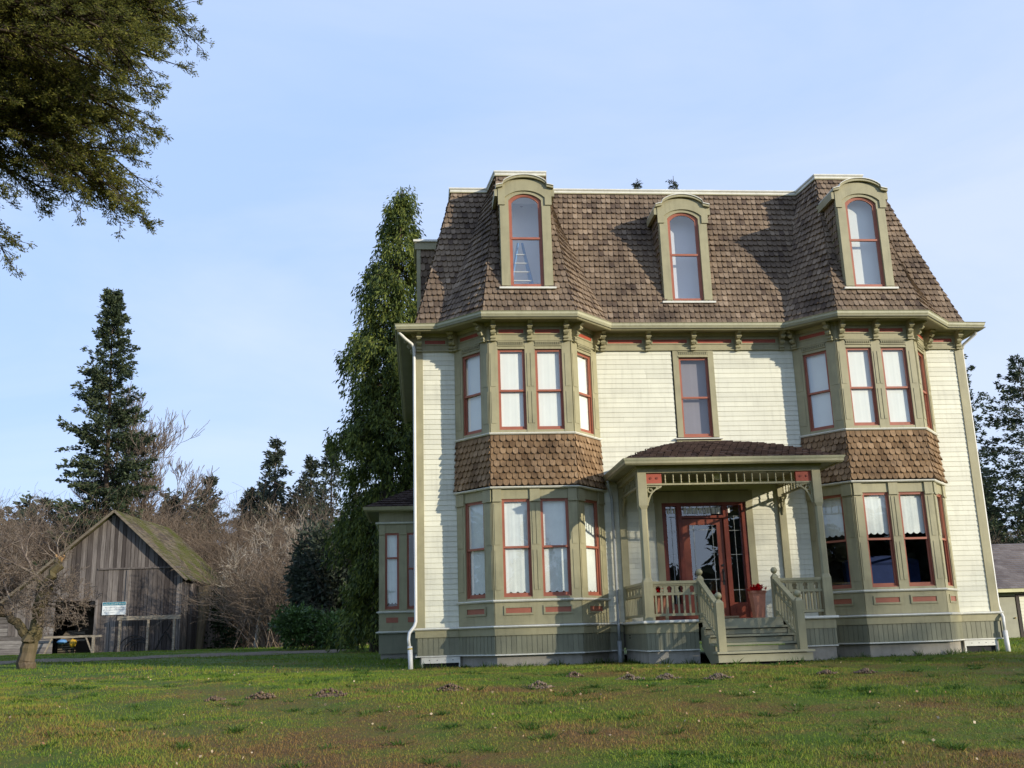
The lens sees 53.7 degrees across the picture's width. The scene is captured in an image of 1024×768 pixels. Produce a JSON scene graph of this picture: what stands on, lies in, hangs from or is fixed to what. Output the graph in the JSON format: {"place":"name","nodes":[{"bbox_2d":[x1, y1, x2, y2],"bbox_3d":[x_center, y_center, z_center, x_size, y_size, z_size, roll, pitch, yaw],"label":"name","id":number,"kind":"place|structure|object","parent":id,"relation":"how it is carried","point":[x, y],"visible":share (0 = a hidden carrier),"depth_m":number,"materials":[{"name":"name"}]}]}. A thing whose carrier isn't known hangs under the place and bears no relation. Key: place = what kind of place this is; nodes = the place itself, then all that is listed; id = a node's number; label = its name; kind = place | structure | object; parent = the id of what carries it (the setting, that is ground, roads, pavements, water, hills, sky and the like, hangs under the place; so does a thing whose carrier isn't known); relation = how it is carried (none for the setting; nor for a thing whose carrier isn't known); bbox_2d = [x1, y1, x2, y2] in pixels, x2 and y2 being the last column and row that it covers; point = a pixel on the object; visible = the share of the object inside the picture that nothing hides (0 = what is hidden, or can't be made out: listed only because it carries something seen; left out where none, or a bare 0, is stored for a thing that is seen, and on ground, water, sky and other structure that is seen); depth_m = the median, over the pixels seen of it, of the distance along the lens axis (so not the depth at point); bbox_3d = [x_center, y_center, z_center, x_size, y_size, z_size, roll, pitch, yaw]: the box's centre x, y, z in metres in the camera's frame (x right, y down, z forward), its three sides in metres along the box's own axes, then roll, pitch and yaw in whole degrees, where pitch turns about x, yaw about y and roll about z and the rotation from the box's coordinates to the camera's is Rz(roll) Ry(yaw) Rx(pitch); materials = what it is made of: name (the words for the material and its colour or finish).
{"place":"outdoors","nodes":[
{"label":"outdoors","id":0,"kind":"place"},
{"bbox_2d":[0,649,348,664],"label":"gravel track","id":1,"kind":"structure","parent":0,"point":[168,656],"depth_m":36.08,"materials":[{"name":"grey gravel"}]},
{"bbox_2d":[0,635,1023,767],"bbox_3d":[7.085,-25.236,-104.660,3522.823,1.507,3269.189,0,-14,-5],"label":"lawn","id":2,"kind":"structure","parent":0,"point":[405,727],"depth_m":12.42,"materials":[{"name":"plant"}]},
{"bbox_2d":[22,497,64,544],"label":"conifer","id":3,"kind":"object","parent":2,"relation":"on","point":[52,513],"visible":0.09,"depth_m":93.33,"materials":[{"name":"green plant"}]},
{"bbox_2d":[0,490,101,668],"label":"fruit tree","id":4,"kind":"object","parent":2,"relation":"on","point":[31,636],"visible":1,"depth_m":28.09,"materials":[{"name":"brown plant"}]},
{"bbox_2d":[43,635,101,653],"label":"barrier","id":5,"kind":"object","parent":2,"relation":"on","point":[91,648],"visible":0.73,"depth_m":60.54,"materials":[{"name":"grey wood"}]},
{"bbox_2d":[30,287,160,647],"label":"tall conifer","id":6,"kind":"object","parent":2,"relation":"on","point":[96,397],"visible":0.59,"depth_m":79.38,"materials":[{"name":"green plant"}]},
{"bbox_2d":[0,0,214,279],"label":"foreground conifer","id":7,"kind":"object","parent":2,"relation":"on","point":[44,107],"visible":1,"depth_m":13.17,"materials":[{"name":"green plant"}]},
{"bbox_2d":[0,510,232,654],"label":"barn","id":8,"kind":"structure","parent":2,"relation":"on","point":[107,547],"depth_m":62.18,"materials":[{"name":"grey wood"}]},
{"bbox_2d":[7,602,32,636],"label":"patched door panel","id":9,"kind":"structure","parent":8,"relation":"in","point":[10,633],"depth_m":61.29,"materials":[{"name":"grey wood"}]},
{"bbox_2d":[56,639,66,644],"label":"crumpled tarp","id":10,"kind":"object","parent":8,"relation":"in","point":[62,641],"visible":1,"depth_m":61.34,"materials":[{"name":"blue plastic"}]},
{"bbox_2d":[57,629,88,652],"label":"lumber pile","id":11,"kind":"object","parent":8,"relation":"in","point":[67,639],"visible":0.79,"depth_m":61.93,"materials":[{"name":"wood"}]},
{"bbox_2d":[69,639,76,647],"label":"yellow bucket","id":12,"kind":"object","parent":8,"relation":"in","point":[72,643],"visible":1,"depth_m":61.24,"materials":[{"name":"plastic"}]},
{"bbox_2d":[102,602,125,614],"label":"sign","id":13,"kind":"object","parent":8,"relation":"attached to","point":[113,608],"visible":1,"depth_m":61.54,"materials":[{"name":"white metal"}]},
{"bbox_2d":[70,381,225,536],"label":"bare tree","id":14,"kind":"object","parent":2,"relation":"on","point":[158,445],"visible":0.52,"depth_m":83.07,"materials":[{"name":"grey plant"}]},
{"bbox_2d":[120,621,175,650],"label":"farm implement","id":15,"kind":"object","parent":2,"relation":"on","point":[144,640],"visible":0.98,"depth_m":60.87,"materials":[{"name":"black metal"}]},
{"bbox_2d":[117,615,180,651],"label":"timber rack","id":16,"kind":"object","parent":2,"relation":"on","point":[151,617],"visible":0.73,"depth_m":60.76,"materials":[{"name":"grey wood"}]},
{"bbox_2d":[158,494,203,553],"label":"conifer","id":17,"kind":"object","parent":2,"relation":"on","point":[175,501],"visible":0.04,"depth_m":98.34,"materials":[{"name":"green plant"}]},
{"bbox_2d":[0,474,366,644],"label":"wood","id":18,"kind":"object","parent":2,"relation":"on","point":[23,501],"depth_m":103.45,"materials":[{"name":"plant"}]},
{"bbox_2d":[0,471,369,649],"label":"brush","id":19,"kind":"object","parent":2,"relation":"on","point":[245,611],"visible":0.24,"depth_m":73.15,"materials":[{"name":"brown plant"}]},
{"bbox_2d":[183,473,236,646],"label":"conifer","id":20,"kind":"object","parent":2,"relation":"on","point":[214,483],"visible":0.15,"depth_m":95.76,"materials":[{"name":"green plant"}]},
{"bbox_2d":[204,695,226,700],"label":"molehill","id":21,"kind":"object","parent":2,"relation":"on","point":[214,698],"visible":0.88,"depth_m":14.74,"materials":[{"name":"soil"}]},
{"bbox_2d":[194,584,244,648],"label":"vine clad post","id":22,"kind":"object","parent":2,"relation":"on","point":[201,632],"visible":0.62,"depth_m":63.47,"materials":[{"name":"brown plant"}]},
{"bbox_2d":[208,543,263,646],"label":"bare tree","id":23,"kind":"object","parent":2,"relation":"on","point":[232,570],"visible":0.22,"depth_m":70.08,"materials":[{"name":"brown plant"}]},
{"bbox_2d":[219,488,253,539],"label":"conifer","id":24,"kind":"object","parent":2,"relation":"on","point":[240,506],"visible":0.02,"depth_m":104.77,"materials":[{"name":"green plant"}]},
{"bbox_2d":[221,487,266,633],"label":"conifer","id":25,"kind":"object","parent":2,"relation":"on","point":[252,502],"visible":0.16,"depth_m":100.88,"materials":[{"name":"green plant"}]},
{"bbox_2d":[245,691,275,699],"bbox_3d":[-3.681,4.563,14.841,0.468,0.124,0.362,0,-14,-5],"label":"molehill","id":26,"kind":"object","parent":2,"relation":"on","point":[266,696],"visible":1,"depth_m":14.77,"materials":[{"name":"soil"}]},
{"bbox_2d":[232,436,299,635],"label":"conifer","id":27,"kind":"object","parent":2,"relation":"on","point":[273,460],"visible":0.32,"depth_m":96.88,"materials":[{"name":"green plant"}]},
{"bbox_2d":[215,501,322,647],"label":"bare tree","id":28,"kind":"object","parent":2,"relation":"on","point":[250,562],"visible":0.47,"depth_m":56.87,"materials":[{"name":"brown plant"}]},
{"bbox_2d":[271,527,304,557],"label":"bare tree","id":29,"kind":"object","parent":2,"relation":"on","point":[286,539],"visible":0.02,"depth_m":68.11,"materials":[{"name":"brown plant"}]},
{"bbox_2d":[207,511,371,650],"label":"dark shrub","id":30,"kind":"object","parent":2,"relation":"on","point":[314,582],"visible":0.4,"depth_m":45.40,"materials":[{"name":"green plant"}]},
{"bbox_2d":[284,476,318,513],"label":"conifer","id":31,"kind":"object","parent":2,"relation":"on","point":[299,485],"visible":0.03,"depth_m":105.75,"materials":[{"name":"green plant"}]},
{"bbox_2d":[281,454,333,535],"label":"conifer","id":32,"kind":"object","parent":2,"relation":"on","point":[311,466],"visible":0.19,"depth_m":96.74,"materials":[{"name":"green plant"}]},
{"bbox_2d":[279,442,353,544],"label":"conifer","id":33,"kind":"object","parent":2,"relation":"on","point":[323,465],"visible":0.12,"depth_m":91.98,"materials":[{"name":"green plant"}]},
{"bbox_2d":[264,601,369,649],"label":"rhododendron","id":34,"kind":"object","parent":2,"relation":"on","point":[311,625],"visible":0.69,"depth_m":40.91,"materials":[{"name":"green plant"}]},
{"bbox_2d":[309,688,347,697],"bbox_3d":[-2.659,4.475,14.689,0.590,0.129,0.474,0,-14,-5],"label":"molehill","id":35,"kind":"object","parent":2,"relation":"on","point":[330,692],"visible":0.98,"depth_m":14.62,"materials":[{"name":"soil"}]},
{"bbox_2d":[319,185,426,652],"bbox_3d":[-4.650,0.940,37.997,4.982,18.464,4.807,0,-14,-5],"label":"cedar","id":36,"kind":"object","parent":2,"relation":"on","point":[368,432],"visible":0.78,"depth_m":36.73,"materials":[{"name":"green plant"}]},
{"bbox_2d":[436,683,463,691],"bbox_3d":[-0.923,4.556,15.211,0.449,0.127,0.408,0,-14,-5],"label":"molehill","id":37,"kind":"object","parent":2,"relation":"on","point":[446,687],"visible":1,"depth_m":15.15,"materials":[{"name":"soil"}]},
{"bbox_2d":[0,657,1023,767],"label":"grass tufts","id":38,"kind":"object","parent":2,"relation":"on","point":[822,686],"visible":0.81,"depth_m":12.71,"materials":[{"name":"green plant"}]},
{"bbox_2d":[5,656,1023,767],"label":"fallen leaves","id":39,"kind":"object","parent":2,"relation":"on","point":[933,739],"visible":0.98,"depth_m":13.43,"materials":[{"name":"brown plant"}]},
{"bbox_2d":[524,680,554,688],"bbox_3d":[0.408,4.566,15.360,0.500,0.137,0.419,0,-14,-5],"label":"molehill","id":40,"kind":"object","parent":2,"relation":"on","point":[542,683],"visible":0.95,"depth_m":15.30,"materials":[{"name":"soil"}]},
{"bbox_2d":[563,671,583,677],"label":"molehill","id":41,"kind":"object","parent":2,"relation":"on","point":[570,674],"visible":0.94,"depth_m":16.82,"materials":[{"name":"soil"}]},
{"bbox_2d":[615,673,645,679],"bbox_3d":[1.869,4.684,16.166,0.383,0.125,0.407,-13,-18,39],"label":"molehill","id":42,"kind":"object","parent":2,"relation":"on","point":[628,675],"visible":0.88,"depth_m":16.12,"materials":[{"name":"soil"}]},
{"bbox_2d":[631,180,642,188],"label":"conifer","id":43,"kind":"object","parent":2,"relation":"on","point":[637,186],"visible":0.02,"depth_m":69.18,"materials":[{"name":"green plant"}]},
{"bbox_2d":[653,673,681,679],"bbox_3d":[2.471,4.672,16.156,0.463,0.122,0.381,-9,-15,25],"label":"molehill","id":44,"kind":"object","parent":2,"relation":"on","point":[665,675],"visible":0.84,"depth_m":16.11,"materials":[{"name":"soil"}]},
{"bbox_2d":[665,178,678,188],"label":"conifer","id":45,"kind":"object","parent":2,"relation":"on","point":[675,185],"visible":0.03,"depth_m":69.47,"materials":[{"name":"green plant"}]},
{"bbox_2d":[363,170,1010,668],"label":"mansion","id":46,"kind":"structure","parent":2,"relation":"on","point":[703,410],"depth_m":23.46,"materials":[{"name":"beige paint"}]},
{"bbox_2d":[385,533,398,609],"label":"window","id":47,"kind":"structure","parent":46,"relation":"in","point":[391,539],"depth_m":28.42,"materials":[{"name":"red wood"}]},
{"bbox_2d":[407,533,413,608],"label":"window","id":48,"kind":"structure","parent":46,"relation":"in","point":[408,607],"depth_m":28.41,"materials":[{"name":"red wood"}]},
{"bbox_2d":[463,352,481,435],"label":"window","id":49,"kind":"structure","parent":46,"relation":"in","point":[471,363],"depth_m":23.28,"materials":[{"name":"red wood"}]},
{"bbox_2d":[465,501,484,598],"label":"window","id":50,"kind":"structure","parent":46,"relation":"in","point":[475,559],"depth_m":22.42,"materials":[{"name":"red glass"}]},
{"bbox_2d":[497,349,526,429],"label":"window","id":51,"kind":"structure","parent":46,"relation":"in","point":[511,362],"depth_m":22.88,"materials":[{"name":"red glass"}]},
{"bbox_2d":[501,499,532,596],"bbox_3d":[0.102,3.562,22.019,0.620,2.110,0.111,0,-14,-5],"label":"window","id":52,"kind":"structure","parent":46,"relation":"in","point":[516,532],"depth_m":22.03,"materials":[{"name":"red glass"}]},
{"bbox_2d":[513,243,533,283],"bbox_3d":[0.206,-2.769,23.749,0.574,1.147,0.397,0,-14,-5],"label":"stepladder","id":53,"kind":"object","parent":46,"relation":"on","point":[529,275],"visible":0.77,"depth_m":23.69,"materials":[{"name":"silver metal"}]},
{"bbox_2d":[454,341,599,439],"bbox_3d":[0.385,0.169,23.314,3.376,2.140,1.030,0,-14,-5],"label":"bay window","id":54,"kind":"structure","parent":46,"relation":"in","point":[569,349],"depth_m":22.98,"materials":[{"name":"green paint"}]},
{"bbox_2d":[453,431,609,626],"bbox_3d":[0.484,3.198,22.512,3.543,4.190,1.125,0,-14,-5],"label":"bay window","id":55,"kind":"structure","parent":46,"relation":"in","point":[540,459],"depth_m":22.29,"materials":[{"name":"green paint"}]},
{"bbox_2d":[535,349,564,428],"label":"window","id":56,"kind":"structure","parent":46,"relation":"in","point":[548,362],"depth_m":22.95,"materials":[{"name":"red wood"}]},
{"bbox_2d":[540,498,571,595],"bbox_3d":[0.948,3.555,22.096,0.620,2.110,0.111,0,-14,-5],"label":"window","id":57,"kind":"structure","parent":46,"relation":"in","point":[556,564],"depth_m":22.10,"materials":[{"name":"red glass"}]},
{"bbox_2d":[577,352,592,433],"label":"window","id":58,"kind":"structure","parent":46,"relation":"in","point":[584,378],"depth_m":23.54,"materials":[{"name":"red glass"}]},
{"bbox_2d":[584,499,600,595],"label":"window","id":59,"kind":"structure","parent":46,"relation":"in","point":[590,507],"depth_m":22.69,"materials":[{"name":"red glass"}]},
{"bbox_2d":[654,586,668,619],"bbox_3d":[3.021,4.461,20.833,0.502,0.800,0.511,0,-14,-5],"label":"planter","id":60,"kind":"object","parent":46,"relation":"on","point":[659,605],"visible":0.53,"depth_m":20.69,"materials":[{"name":"ceramic"}]},
{"bbox_2d":[678,358,712,437],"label":"window","id":61,"kind":"structure","parent":46,"relation":"in","point":[694,376],"depth_m":24.18,"materials":[{"name":"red glass"}]},
{"bbox_2d":[682,518,729,618],"bbox_3d":[4.431,4.205,23.117,0.950,2.245,0.114,0,-14,-5],"label":"front door","id":62,"kind":"structure","parent":46,"relation":"in","point":[686,522],"depth_m":23.19,"materials":[{"name":"red wood"}]},
{"bbox_2d":[725,616,738,618],"bbox_3d":[4.494,5.140,22.217,0.902,0.067,0.730,0,-14,-5],"label":"doormat","id":63,"kind":"object","parent":46,"relation":"on","point":[728,617],"visible":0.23,"depth_m":21.90,"materials":[{"name":"fabric"}]},
{"bbox_2d":[746,583,766,617],"bbox_3d":[5.207,4.591,21.456,0.490,0.719,0.494,0,-14,-5],"label":"planter","id":64,"kind":"object","parent":46,"relation":"on","point":[757,595],"visible":0.99,"depth_m":21.34,"materials":[{"name":"ceramic"}]},
{"bbox_2d":[803,350,833,431],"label":"window","id":65,"kind":"structure","parent":46,"relation":"in","point":[815,364],"depth_m":23.98,"materials":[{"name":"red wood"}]},
{"bbox_2d":[822,494,851,588],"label":"window","id":66,"kind":"structure","parent":46,"relation":"in","point":[833,514],"depth_m":23.21,"materials":[{"name":"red glass"}]},
{"bbox_2d":[846,347,879,425],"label":"window","id":67,"kind":"structure","parent":46,"relation":"in","point":[859,359],"depth_m":23.62,"materials":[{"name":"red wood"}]},
{"bbox_2d":[792,339,935,435],"bbox_3d":[8.535,0.103,24.048,3.376,2.140,1.030,0,-14,-5],"label":"bay window","id":68,"kind":"structure","parent":46,"relation":"in","point":[842,409],"depth_m":23.70,"materials":[{"name":"green paint"}]},
{"bbox_2d":[832,555,925,585],"bbox_3d":[8.770,4.864,24.337,2.040,1.390,0.994,0,-14,-5],"label":"sofa","id":69,"kind":"object","parent":46,"relation":"in","point":[882,569],"visible":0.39,"depth_m":23.99,"materials":[{"name":"blue fabric"}]},
{"bbox_2d":[800,427,959,615],"bbox_3d":[8.630,3.133,23.247,3.550,4.190,1.122,0,-14,-5],"label":"bay window","id":70,"kind":"structure","parent":46,"relation":"in","point":[893,453],"depth_m":22.97,"materials":[{"name":"green paint"}]},
{"bbox_2d":[862,492,898,586],"bbox_3d":[8.253,3.496,22.753,0.620,2.110,0.111,0,-14,-5],"label":"window","id":71,"kind":"structure","parent":46,"relation":"in","point":[875,504],"depth_m":22.87,"materials":[{"name":"red"}]},
{"bbox_2d":[880,347,914,424],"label":"window","id":72,"kind":"structure","parent":46,"relation":"in","point":[894,361],"depth_m":23.69,"materials":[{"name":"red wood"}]},
{"bbox_2d":[898,491,935,585],"bbox_3d":[9.099,3.489,22.829,0.620,2.110,0.111,0,-14,-5],"label":"window","id":73,"kind":"structure","parent":46,"relation":"in","point":[912,504],"depth_m":22.95,"materials":[{"name":"red glass"}]},
{"bbox_2d":[918,352,931,428],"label":"window","id":74,"kind":"structure","parent":46,"relation":"in","point":[927,410],"depth_m":24.36,"materials":[{"name":"red wood"}]},
{"bbox_2d":[936,494,952,585],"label":"window","id":75,"kind":"structure","parent":46,"relation":"in","point":[939,501],"depth_m":23.50,"materials":[{"name":"red wood"}]},
{"bbox_2d":[703,672,730,679],"bbox_3d":[3.239,4.596,15.915,0.439,0.122,0.315,3,-15,-20],"label":"molehill","id":76,"kind":"object","parent":2,"relation":"on","point":[718,676],"visible":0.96,"depth_m":15.86,"materials":[{"name":"soil"}]},
{"bbox_2d":[817,669,837,674],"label":"molehill","id":77,"kind":"object","parent":2,"relation":"on","point":[826,671],"visible":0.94,"depth_m":16.18,"materials":[{"name":"soil"}]},
{"bbox_2d":[853,668,877,673],"bbox_3d":[5.672,4.614,16.267,0.373,0.110,0.327,-9,-16,27],"label":"molehill","id":78,"kind":"object","parent":2,"relation":"on","point":[865,670],"visible":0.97,"depth_m":16.20,"materials":[{"name":"soil"}]},
{"bbox_2d":[964,354,1023,544],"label":"conifer","id":79,"kind":"object","parent":2,"relation":"on","point":[991,479],"visible":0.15,"depth_m":59.01,"materials":[{"name":"green plant"}]},
{"bbox_2d":[973,354,1023,543],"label":"conifer","id":80,"kind":"object","parent":2,"relation":"on","point":[1014,420],"visible":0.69,"depth_m":61.20,"materials":[{"name":"green plant"}]},
{"bbox_2d":[980,467,1023,541],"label":"wood","id":81,"kind":"object","parent":2,"relation":"on","point":[991,503],"visible":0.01,"depth_m":71.65,"materials":[{"name":"green plant"}]},
{"bbox_2d":[990,515,1023,543],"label":"brush","id":82,"kind":"object","parent":2,"relation":"on","point":[994,537],"depth_m":57.49,"materials":[{"name":"plant"}]},
{"bbox_2d":[991,543,1023,637],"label":"shed","id":83,"kind":"structure","parent":2,"relation":"on","point":[1008,559],"depth_m":41.29,"materials":[{"name":"grey metal"}]},
{"bbox_2d":[999,597,1019,637],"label":"door","id":84,"kind":"structure","parent":83,"relation":"in","point":[1007,604],"depth_m":40.77,"materials":[{"name":"beige wood"}]},
{"bbox_2d":[1019,597,1023,630],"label":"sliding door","id":85,"kind":"structure","parent":83,"relation":"in","point":[1021,599],"depth_m":40.84,"materials":[{"name":"white"}]},
{"bbox_2d":[0,0,1023,538],"label":"sky","id":86,"kind":"structure","parent":0,"point":[283,160],"materials":[{"name":"blue"}]},
{"bbox_2d":[384,648,1005,668],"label":"edge grass","id":87,"kind":"structure","parent":0,"point":[801,660],"depth_m":21.71,"materials":[{"name":"green plant"}]}
]}

